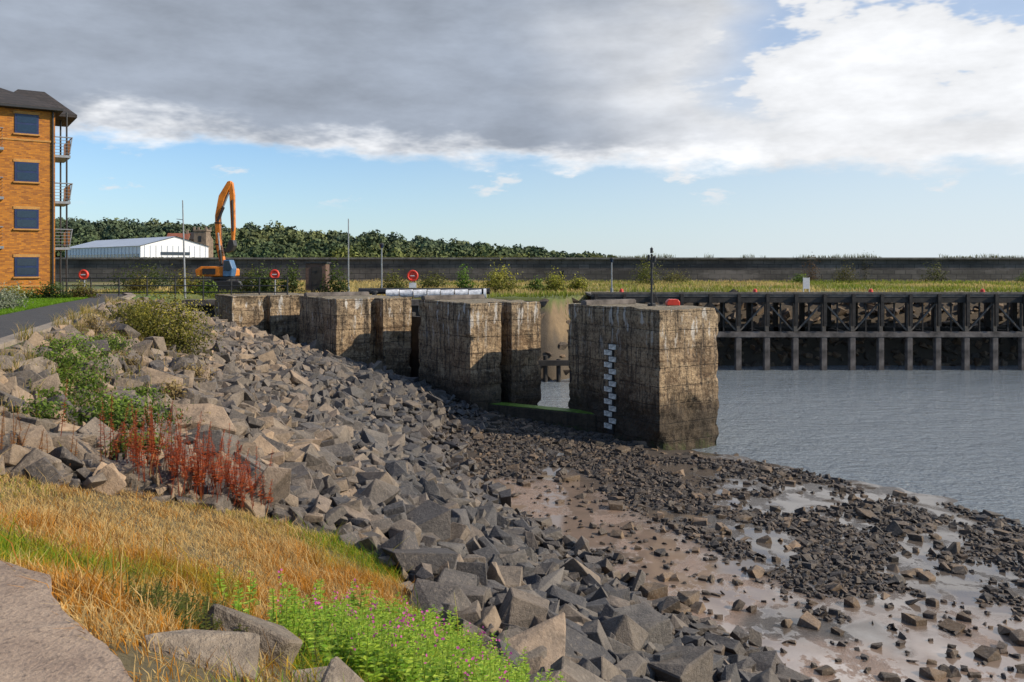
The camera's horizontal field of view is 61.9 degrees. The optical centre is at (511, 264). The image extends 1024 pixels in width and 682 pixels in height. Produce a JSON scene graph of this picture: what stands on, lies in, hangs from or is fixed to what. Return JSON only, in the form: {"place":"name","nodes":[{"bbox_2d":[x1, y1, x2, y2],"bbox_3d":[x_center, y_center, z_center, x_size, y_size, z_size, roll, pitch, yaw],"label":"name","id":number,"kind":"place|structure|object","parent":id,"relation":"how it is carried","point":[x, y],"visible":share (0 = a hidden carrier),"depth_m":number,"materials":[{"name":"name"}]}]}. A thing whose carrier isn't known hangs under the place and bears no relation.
{"place":"outdoors","nodes":[
{"label":"outdoors","id":0,"kind":"place"},
{"bbox_2d":[0,294,94,314],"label":"lawn grass","id":1,"kind":"structure","parent":0,"point":[41,302],"depth_m":36.96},
{"bbox_2d":[0,293,125,337],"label":"asphalt path","id":2,"kind":"structure","parent":0,"point":[35,317],"depth_m":28.50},
{"bbox_2d":[0,281,1023,681],"bbox_3d":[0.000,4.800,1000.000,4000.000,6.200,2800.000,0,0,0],"label":"ground","id":3,"kind":"structure","parent":0,"point":[806,649],"depth_m":17.64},
{"bbox_2d":[0,280,35,308],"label":"garden hedge","id":4,"kind":"object","parent":3,"relation":"on","point":[5,300],"visible":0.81,"depth_m":32.34,"materials":[{"name":"green plant"}]},
{"bbox_2d":[3,370,42,385],"bbox_3d":[-7.953,1.971,13.805,1.021,0.551,0.516,0,0,44],"label":"boulder","id":5,"kind":"object","parent":3,"relation":"on","point":[33,375],"visible":0.21,"depth_m":13.65,"materials":[{"name":"stone"}]},
{"bbox_2d":[0,107,54,293],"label":"walls","id":6,"kind":"structure","parent":3,"relation":"on","point":[27,241],"depth_m":47.21,"materials":[{"name":"orange brick"}]},
{"bbox_2d":[15,257,38,276],"bbox_3d":[-26.849,0.150,47.217,1.160,1.060,0.100,0,0,-34],"label":"window frame","id":7,"kind":"object","parent":6,"relation":"attached to","point":[16,266],"visible":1,"depth_m":47.15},
{"bbox_2d":[15,209,38,228],"bbox_3d":[-26.849,-2.500,47.217,1.160,1.060,0.100,0,0,-34],"label":"window frame","id":8,"kind":"object","parent":6,"relation":"attached to","point":[16,218],"visible":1,"depth_m":47.17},
{"bbox_2d":[15,113,38,133],"bbox_3d":[-26.849,-7.750,47.217,1.160,1.060,0.100,0,0,-34],"label":"window frame","id":9,"kind":"object","parent":6,"relation":"attached to","point":[16,123],"visible":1,"depth_m":47.18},
{"bbox_2d":[17,124,36,132],"bbox_3d":[-26.823,-7.510,47.180,0.940,0.400,0.030,0,0,-34],"label":"window pane","id":10,"kind":"object","parent":9,"relation":"in","point":[26,128],"visible":1,"depth_m":47.17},
{"bbox_2d":[15,162,38,181],"bbox_3d":[-26.849,-5.100,47.217,1.160,1.060,0.100,0,0,-34],"label":"window frame","id":11,"kind":"object","parent":6,"relation":"attached to","point":[37,172],"visible":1,"depth_m":47.19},
{"bbox_2d":[17,172,36,179],"bbox_3d":[-26.823,-4.860,47.180,0.940,0.400,0.030,0,0,-34],"label":"window pane","id":12,"kind":"object","parent":11,"relation":"in","point":[25,176],"visible":1,"depth_m":47.16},
{"bbox_2d":[0,88,62,119],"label":"roof","id":13,"kind":"structure","parent":6,"relation":"on","point":[8,97],"depth_m":47.46,"materials":[{"name":"tile"}]},
{"bbox_2d":[0,103,62,110],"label":"gutter","id":14,"kind":"object","parent":13,"relation":"attached to","point":[32,107],"visible":1,"depth_m":46.84,"materials":[{"name":"black paint"}]},
{"bbox_2d":[14,89,76,126],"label":"bay roof","id":15,"kind":"structure","parent":13,"relation":"attached to","point":[46,98],"depth_m":50.83,"materials":[{"name":"tile"}]},
{"bbox_2d":[52,112,53,288],"bbox_3d":[-25.754,-3.400,47.866,0.095,10.300,0.100,0,0,-34],"label":"downpipe","id":16,"kind":"object","parent":6,"relation":"attached to","point":[52,197],"visible":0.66,"depth_m":47.82,"materials":[{"name":"black paint"}]},
{"bbox_2d":[13,356,56,373],"bbox_3d":[-8.623,1.929,15.017,0.656,0.526,1.156,0,0,34],"label":"boulder","id":17,"kind":"object","parent":3,"relation":"on","point":[42,363],"visible":0.26,"depth_m":15.28,"materials":[{"name":"stone"}]},
{"bbox_2d":[17,278,79,298],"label":"garden shrub","id":18,"kind":"object","parent":3,"relation":"on","point":[52,291],"visible":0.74,"depth_m":41.95,"materials":[{"name":"green plant"}]},
{"bbox_2d":[8,393,92,421],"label":"bramble","id":19,"kind":"object","parent":3,"relation":"on","point":[48,407],"visible":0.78,"depth_m":12.13,"materials":[{"name":"green plant"}]},
{"bbox_2d":[0,560,132,681],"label":"footpath","id":20,"kind":"structure","parent":3,"relation":"on","point":[35,646],"depth_m":3.78,"materials":[{"name":"concrete"}]},
{"bbox_2d":[66,112,67,291],"bbox_3d":[-25.685,-3.500,49.221,0.095,10.500,0.100,0,0,-34],"label":"balcony post","id":21,"kind":"object","parent":3,"relation":"on","point":[67,199],"visible":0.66,"depth_m":49.22,"materials":[{"name":"metal"}]},
{"bbox_2d":[0,293,135,348],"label":"kerb","id":22,"kind":"structure","parent":3,"relation":"on","point":[11,340],"depth_m":21.14,"materials":[{"name":"concrete"}]},
{"bbox_2d":[25,377,115,403],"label":"bramble","id":23,"kind":"object","parent":3,"relation":"on","point":[63,389],"visible":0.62,"depth_m":13.58,"materials":[{"name":"green plant"}]},
{"bbox_2d":[48,433,96,448],"bbox_3d":[-5.979,2.420,11.232,0.413,0.451,0.866,0,0,38],"label":"boulder","id":24,"kind":"object","parent":3,"relation":"on","point":[91,439],"visible":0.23,"depth_m":11.32,"materials":[{"name":"stone"}]},
{"bbox_2d":[65,280,100,297],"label":"garden shrub","id":25,"kind":"object","parent":3,"relation":"on","point":[84,291],"visible":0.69,"depth_m":42.91,"materials":[{"name":"green plant"}]},
{"bbox_2d":[50,360,116,391],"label":"bramble","id":26,"kind":"object","parent":3,"relation":"on","point":[62,377],"visible":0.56,"depth_m":14.73,"materials":[{"name":"green plant"}]},
{"bbox_2d":[0,295,198,486],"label":"verge grass","id":27,"kind":"structure","parent":3,"relation":"on","point":[68,316],"depth_m":18.75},
{"bbox_2d":[81,329,142,353],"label":"bramble","id":28,"kind":"object","parent":3,"relation":"on","point":[112,343],"visible":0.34,"depth_m":20.39,"materials":[{"name":"green plant"}]},
{"bbox_2d":[83,453,152,491],"bbox_3d":[-5.012,2.668,10.790,0.944,0.546,0.506,0,0,-8],"label":"boulder","id":29,"kind":"object","parent":3,"relation":"on","point":[132,481],"visible":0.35,"depth_m":10.71,"materials":[{"name":"stone"}]},
{"bbox_2d":[59,384,193,438],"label":"bramble","id":30,"kind":"object","parent":3,"relation":"on","point":[119,407],"visible":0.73,"depth_m":12.92,"materials":[{"name":"green plant"}]},
{"bbox_2d":[98,294,154,326],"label":"shore shrub","id":31,"kind":"object","parent":3,"relation":"on","point":[126,310],"visible":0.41,"depth_m":27.30,"materials":[{"name":"green plant"}]},
{"bbox_2d":[99,427,173,459],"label":"bramble","id":32,"kind":"object","parent":3,"relation":"on","point":[122,446],"visible":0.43,"depth_m":11.86,"materials":[{"name":"green plant"}]},
{"bbox_2d":[65,236,209,256],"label":"white warehouse","id":33,"kind":"structure","parent":3,"relation":"on","point":[171,246],"depth_m":177.51,"materials":[{"name":"metal"}]},
{"bbox_2d":[121,272,158,293],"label":"scrub bush","id":34,"kind":"object","parent":3,"relation":"on","point":[139,288],"visible":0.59,"depth_m":55.67,"materials":[{"name":"green plant"}]},
{"bbox_2d":[98,256,191,289],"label":"scrub bush","id":35,"kind":"object","parent":3,"relation":"on","point":[151,280],"visible":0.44,"depth_m":69.74,"materials":[{"name":"green plant"}]},
{"bbox_2d":[111,277,224,358],"bbox_3d":[-10.617,1.771,25.932,3.889,2.733,2.437,0,0,0],"label":"shore shrub","id":36,"kind":"object","parent":3,"relation":"on","point":[169,336],"visible":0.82,"depth_m":25.61,"materials":[{"name":"green plant"}]},
{"bbox_2d":[62,277,287,301],"bbox_3d":[-18.000,1.350,45.600,12.076,1.300,0.080,0,0,0],"label":"quay railing","id":37,"kind":"object","parent":3,"relation":"on","point":[174,285],"visible":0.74,"depth_m":45.57,"materials":[{"name":"metal"}]},
{"bbox_2d":[178,200,185,297],"bbox_3d":[-19.366,-0.875,50.000,0.573,5.753,0.133,0,0,0],"label":"mast pole","id":38,"kind":"object","parent":3,"relation":"on","point":[184,271],"visible":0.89,"depth_m":49.96,"materials":[{"name":"metal"}]},
{"bbox_2d":[166,264,211,291],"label":"scrub bush","id":39,"kind":"object","parent":3,"relation":"on","point":[187,282],"visible":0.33,"depth_m":57.55,"materials":[{"name":"green plant"}]},
{"bbox_2d":[175,359,215,382],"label":"dry weed clump","id":40,"kind":"object","parent":3,"relation":"on","point":[196,370],"visible":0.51,"depth_m":21.75,"materials":[{"name":"beige plant"}]},
{"bbox_2d":[142,629,259,681],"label":"boulder","id":41,"kind":"object","parent":3,"relation":"on","point":[241,647],"visible":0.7,"depth_m":4.24,"materials":[{"name":"stone"}]},
{"bbox_2d":[99,562,307,668],"bbox_3d":[-1.794,2.102,5.124,1.249,0.720,0.670,0,0,0],"label":"green weed","id":42,"kind":"object","parent":3,"relation":"on","point":[181,618],"visible":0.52,"depth_m":4.97,"materials":[{"name":"green plant"}]},
{"bbox_2d":[84,562,323,665],"bbox_3d":[-1.982,2.301,5.667,1.692,0.835,1.006,0,0,0],"label":"green weed","id":43,"kind":"object","parent":3,"relation":"on","point":[191,604],"visible":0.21,"depth_m":5.56,"materials":[{"name":"green plant"}]},
{"bbox_2d":[188,276,220,296],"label":"scrub bush","id":44,"kind":"object","parent":3,"relation":"on","point":[207,289],"visible":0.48,"depth_m":52.83,"materials":[{"name":"green plant"}]},
{"bbox_2d":[192,181,252,291],"bbox_3d":[-20.300,-1.923,60.000,3.400,7.845,2.850,0,0,0],"label":"excavator","id":45,"kind":"object","parent":3,"relation":"on","point":[226,269],"visible":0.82,"depth_m":59.65,"materials":[{"name":"orange metal"}]},
{"bbox_2d":[235,263,263,291],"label":"scrub bush","id":46,"kind":"object","parent":3,"relation":"on","point":[247,282],"visible":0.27,"depth_m":56.81,"materials":[{"name":"green plant"}]},
{"bbox_2d":[200,604,302,669],"bbox_3d":[-1.583,2.310,5.135,0.606,0.560,0.444,0,0,-24],"label":"boulder","id":47,"kind":"object","parent":3,"relation":"on","point":[286,640],"visible":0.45,"depth_m":5.04,"materials":[{"name":"stone"}]},
{"bbox_2d":[214,293,303,342],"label":"concrete pier","id":48,"kind":"structure","parent":3,"relation":"on","point":[277,315],"depth_m":44.26,"materials":[{"name":"concrete"}]},
{"bbox_2d":[242,263,285,291],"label":"scrub bush","id":49,"kind":"object","parent":3,"relation":"on","point":[267,282],"visible":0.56,"depth_m":54.73,"materials":[{"name":"green plant"}]},
{"bbox_2d":[0,450,548,681],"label":"dry grass","id":50,"kind":"structure","parent":3,"relation":"on","point":[69,575],"depth_m":7.69,"materials":[{"name":"plant"}]},
{"bbox_2d":[278,256,307,292],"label":"scrub bush","id":51,"kind":"object","parent":3,"relation":"on","point":[292,281],"visible":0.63,"depth_m":56.21,"materials":[{"name":"green plant"}]},
{"bbox_2d":[212,566,393,634],"bbox_3d":[-1.692,2.943,7.362,1.544,1.040,2.177,0,0,0],"label":"willowherb plant","id":52,"kind":"object","parent":3,"relation":"on","point":[320,595],"visible":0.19,"depth_m":7.14,"materials":[{"name":"green plant"}]},
{"bbox_2d":[186,306,419,316],"bbox_3d":[-10.200,4.900,49.000,17.000,5.100,0.500,0,0,0],"label":"face","id":53,"kind":"object","parent":3,"relation":"on","point":[211,312],"depth_m":48.75},
{"bbox_2d":[181,299,418,305],"bbox_3d":[-10.200,2.200,48.900,17.200,0.350,0.800,0,0,0],"label":"cap","id":54,"kind":"object","parent":53,"relation":"on","point":[414,302],"visible":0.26,"depth_m":48.50,"materials":[{"name":"concrete"}]},
{"bbox_2d":[290,666,327,681],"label":"boulder","id":55,"kind":"object","parent":3,"relation":"on","point":[308,670],"visible":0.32,"depth_m":4.86,"materials":[{"name":"stone"}]},
{"bbox_2d":[304,262,330,291],"bbox_3d":[-13.100,0.900,57.500,1.550,2.100,1.400,0,0,0],"label":"brown cabin","id":56,"kind":"object","parent":3,"relation":"on","point":[315,272],"visible":0.64,"depth_m":56.90,"materials":[{"name":"paint"}]},
{"bbox_2d":[312,267,321,291],"bbox_3d":[-13.000,1.050,56.880,0.700,1.700,0.050,0,0,0],"label":"door","id":57,"kind":"structure","parent":56,"relation":"in","point":[316,271],"depth_m":56.85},
{"bbox_2d":[317,258,352,291],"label":"scrub bush","id":58,"kind":"object","parent":3,"relation":"on","point":[340,283],"visible":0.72,"depth_m":56.01,"materials":[{"name":"green plant"}]},
{"bbox_2d":[55,216,616,256],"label":"distant trees","id":59,"kind":"object","parent":3,"relation":"on","point":[267,241],"visible":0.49,"depth_m":389.49,"materials":[{"name":"plant"}]},
{"bbox_2d":[321,657,363,681],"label":"boulder","id":60,"kind":"object","parent":3,"relation":"on","point":[337,669],"visible":1,"depth_m":4.55,"materials":[{"name":"stone"}]},
{"bbox_2d":[231,569,465,681],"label":"willowherb plant","id":61,"kind":"object","parent":3,"relation":"on","point":[288,620],"visible":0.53,"depth_m":6.00,"materials":[{"name":"green plant"}]},
{"bbox_2d":[299,291,411,376],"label":"concrete pier","id":62,"kind":"structure","parent":3,"relation":"on","point":[365,327],"depth_m":40.44,"materials":[{"name":"concrete"}]},
{"bbox_2d":[409,312,420,376],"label":"dock gate","id":63,"kind":"structure","parent":62,"relation":"attached to","point":[414,363],"depth_m":42.35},
{"bbox_2d":[245,578,501,675],"bbox_3d":[-1.108,3.079,6.893,2.153,1.085,1.473,0,0,0],"label":"willowherb plant","id":64,"kind":"object","parent":3,"relation":"on","point":[406,617],"visible":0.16,"depth_m":7.00,"materials":[{"name":"green plant"}]},
{"bbox_2d":[375,268,416,287],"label":"scrub bush","id":65,"kind":"object","parent":3,"relation":"on","point":[399,284],"visible":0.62,"depth_m":65.67,"materials":[{"name":"green plant"}]},
{"bbox_2d":[0,297,813,681],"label":"riprap rocks","id":66,"kind":"object","parent":3,"relation":"on","point":[442,523],"visible":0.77,"depth_m":14.05,"materials":[{"name":"stone"}]},
{"bbox_2d":[0,402,103,465],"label":"dock plant","id":67,"kind":"object","parent":66,"relation":"on","point":[13,437],"visible":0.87,"depth_m":10.10,"materials":[{"name":"red plant"}]},
{"bbox_2d":[35,329,107,355],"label":"bramble","id":68,"kind":"object","parent":66,"relation":"on","point":[74,340],"visible":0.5,"depth_m":17.84,"materials":[{"name":"green plant"}]},
{"bbox_2d":[27,337,127,380],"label":"bramble","id":69,"kind":"object","parent":66,"relation":"on","point":[63,360],"visible":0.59,"depth_m":16.04,"materials":[{"name":"green plant"}]},
{"bbox_2d":[74,307,115,334],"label":"dry weed clump","id":70,"kind":"object","parent":66,"relation":"on","point":[89,321],"visible":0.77,"depth_m":22.97,"materials":[{"name":"beige plant"}]},
{"bbox_2d":[60,379,225,496],"bbox_3d":[-4.676,2.237,11.214,2.015,1.502,1.298,0,0,19],"label":"dock plant","id":71,"kind":"object","parent":66,"relation":"on","point":[135,450],"visible":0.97,"depth_m":11.05,"materials":[{"name":"red plant"}]},
{"bbox_2d":[120,384,170,400],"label":"bramble","id":72,"kind":"object","parent":66,"relation":"on","point":[139,390],"visible":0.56,"depth_m":16.00,"materials":[{"name":"green plant"}]},
{"bbox_2d":[157,375,193,399],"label":"dry weed clump","id":73,"kind":"object","parent":66,"relation":"on","point":[171,389],"visible":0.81,"depth_m":17.45,"materials":[{"name":"beige plant"}]},
{"bbox_2d":[145,412,272,508],"bbox_3d":[-4.106,2.617,11.225,1.614,1.365,1.279,0,0,0],"label":"dock plant","id":74,"kind":"object","parent":66,"relation":"on","point":[196,471],"visible":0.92,"depth_m":11.13,"materials":[{"name":"red plant"}]},
{"bbox_2d":[219,449,273,513],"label":"dock plant","id":75,"kind":"object","parent":66,"relation":"on","point":[235,481],"visible":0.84,"depth_m":11.41,"materials":[{"name":"red plant"}]},
{"bbox_2d":[407,270,417,298],"bbox_3d":[-5.850,1.208,50.239,0.690,1.745,0.202,0,0,0],"label":"lifebuoy","id":76,"kind":"object","parent":3,"relation":"on","point":[412,276],"visible":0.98,"depth_m":50.20,"materials":[{"name":"plastic"}]},
{"bbox_2d":[313,598,515,681],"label":"willowherb plant","id":77,"kind":"object","parent":3,"relation":"on","point":[385,659],"visible":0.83,"depth_m":5.65,"materials":[{"name":"green plant"}]},
{"bbox_2d":[341,580,510,672],"bbox_3d":[-0.788,3.322,7.784,1.574,1.081,1.781,0,0,0],"label":"willowherb plant","id":78,"kind":"object","parent":3,"relation":"on","point":[400,607],"visible":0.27,"depth_m":7.90,"materials":[{"name":"green plant"}]},
{"bbox_2d":[414,270,449,287],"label":"scrub bush","id":79,"kind":"object","parent":3,"relation":"on","point":[435,282],"visible":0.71,"depth_m":69.61,"materials":[{"name":"green plant"}]},
{"bbox_2d":[453,264,477,287],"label":"scrub bush","id":80,"kind":"object","parent":3,"relation":"on","point":[465,282],"visible":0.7,"depth_m":63.90,"materials":[{"name":"green plant"}]},
{"bbox_2d":[385,614,553,681],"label":"willowherb plant","id":81,"kind":"object","parent":3,"relation":"on","point":[500,663],"visible":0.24,"depth_m":7.02,"materials":[{"name":"green plant"}]},
{"bbox_2d":[418,294,540,411],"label":"concrete pier","id":82,"kind":"structure","parent":3,"relation":"on","point":[481,351],"depth_m":36.27,"materials":[{"name":"concrete"}]},
{"bbox_2d":[358,288,489,297],"bbox_3d":[-5.150,1.691,49.796,7.700,0.582,0.951,0,0,0],"label":"wrapped pipe","id":83,"kind":"object","parent":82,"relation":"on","point":[410,292],"visible":0.67,"depth_m":49.46,"materials":[{"name":"white plastic"}]},
{"bbox_2d":[426,627,565,681],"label":"willowherb plant","id":84,"kind":"object","parent":3,"relation":"on","point":[488,674],"visible":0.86,"depth_m":5.70,"materials":[{"name":"green plant"}]},
{"bbox_2d":[476,257,524,292],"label":"scrub bush","id":85,"kind":"object","parent":3,"relation":"on","point":[494,283],"visible":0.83,"depth_m":61.63,"materials":[{"name":"green plant"}]},
{"bbox_2d":[55,260,1023,281],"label":"wall","id":86,"kind":"structure","parent":3,"relation":"on","point":[362,270],"depth_m":99.00,"materials":[{"name":"stone"}]},
{"bbox_2d":[55,257,1023,259],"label":"coping","id":87,"kind":"object","parent":86,"relation":"on","point":[548,258],"visible":1,"depth_m":98.69,"materials":[{"name":"stone"}]},
{"bbox_2d":[55,278,1023,324],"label":"rough grassland","id":88,"kind":"structure","parent":3,"relation":"on","point":[950,286],"depth_m":70.94,"materials":[{"name":"green plant"}]},
{"bbox_2d":[488,404,595,431],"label":"sill","id":89,"kind":"structure","parent":3,"relation":"on","point":[581,421],"depth_m":33.93,"materials":[{"name":"concrete"}]},
{"bbox_2d":[491,402,593,413],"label":"algae layer","id":90,"kind":"structure","parent":89,"relation":"on","point":[543,407],"depth_m":34.54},
{"bbox_2d":[538,266,570,291],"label":"scrub bush","id":91,"kind":"object","parent":3,"relation":"on","point":[555,283],"visible":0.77,"depth_m":62.41,"materials":[{"name":"green plant"}]},
{"bbox_2d":[566,271,589,290],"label":"scrub bush","id":92,"kind":"object","parent":3,"relation":"on","point":[579,284],"visible":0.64,"depth_m":63.68,"materials":[{"name":"green plant"}]},
{"bbox_2d":[568,299,718,449],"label":"concrete pier","id":93,"kind":"structure","parent":3,"relation":"on","point":[665,378],"depth_m":31.13,"materials":[{"name":"concrete"}]},
{"bbox_2d":[604,343,615,433],"bbox_3d":[3.723,4.700,32.285,0.085,3.400,0.690,0,0,-32],"label":"tide gauge","id":94,"kind":"object","parent":93,"relation":"attached to","point":[609,389],"visible":1,"depth_m":32.21,"materials":[{"name":"paint"}]},
{"bbox_2d":[646,247,657,305],"bbox_3d":[5.322,0.505,32.403,0.350,2.290,0.343,0,0,-44],"label":"navigation light mast","id":95,"kind":"object","parent":93,"relation":"on","point":[651,293],"visible":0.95,"depth_m":32.37,"materials":[{"name":"metal"}]},
{"bbox_2d":[627,251,663,285],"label":"scrub bush","id":96,"kind":"object","parent":3,"relation":"on","point":[644,280],"visible":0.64,"depth_m":81.89,"materials":[{"name":"green plant"}]},
{"bbox_2d":[654,268,690,282],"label":"scrub bush","id":97,"kind":"object","parent":3,"relation":"on","point":[671,278],"visible":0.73,"depth_m":89.50,"materials":[{"name":"green plant"}]},
{"bbox_2d":[448,414,1023,681],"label":"weedy beach rocks","id":98,"kind":"object","parent":3,"relation":"on","point":[689,601],"visible":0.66,"depth_m":18.83,"materials":[{"name":"stone"}]},
{"bbox_2d":[457,413,1023,681],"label":"beach pebbles","id":99,"kind":"object","parent":3,"relation":"on","point":[669,497],"visible":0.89,"depth_m":21.29,"materials":[{"name":"stone"}]},
{"bbox_2d":[539,289,1018,380],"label":"quay bank rocks","id":100,"kind":"object","parent":3,"relation":"on","point":[899,356],"visible":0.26,"depth_m":57.44,"materials":[{"name":"stone"}]},
{"bbox_2d":[564,270,1023,281],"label":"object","id":101,"kind":"object","parent":3,"relation":"on","point":[781,275],"visible":0.4,"depth_m":98.50,"materials":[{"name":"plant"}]},
{"bbox_2d":[585,292,1023,369],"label":"timber jetty","id":102,"kind":"object","parent":3,"relation":"on","point":[991,331],"visible":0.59,"depth_m":53.83,"materials":[{"name":"wood"}]},
{"bbox_2d":[832,260,864,282],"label":"scrub bush","id":103,"kind":"object","parent":3,"relation":"on","point":[842,278],"visible":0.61,"depth_m":92.20,"materials":[{"name":"green plant"}]},
{"bbox_2d":[919,258,949,282],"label":"scrub bush","id":104,"kind":"object","parent":3,"relation":"on","point":[936,277],"visible":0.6,"depth_m":92.77,"materials":[{"name":"green plant"}]},
{"bbox_2d":[0,0,1023,256],"label":"sky","id":105,"kind":"structure","parent":0,"point":[676,128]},
{"bbox_2d":[351,253,1022,256],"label":"wall top grass","id":106,"kind":"structure","parent":0,"point":[844,255],"depth_m":99.57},
{"bbox_2d":[538,365,1023,526],"bbox_3d":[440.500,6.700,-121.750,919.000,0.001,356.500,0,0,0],"label":"water","id":107,"kind":"structure","parent":0,"point":[955,432],"depth_m":35.67,"materials":[{"name":"grey liquid"}]},
{"bbox_2d":[538,355,571,381],"bbox_3d":[2.600,6.450,48.515,5.200,2.500,0.430,0,0,0],"label":"timber staging","id":108,"kind":"object","parent":107,"relation":"in","point":[545,362],"visible":0.22,"depth_m":48.47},
{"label":"hill","id":109,"kind":"structure","parent":0,"visible":0},
{"bbox_2d":[193,227,211,256],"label":"stone church tower","id":110,"kind":"structure","parent":109,"relation":"on","point":[202,237],"depth_m":289.90,"materials":[{"name":"stone"}]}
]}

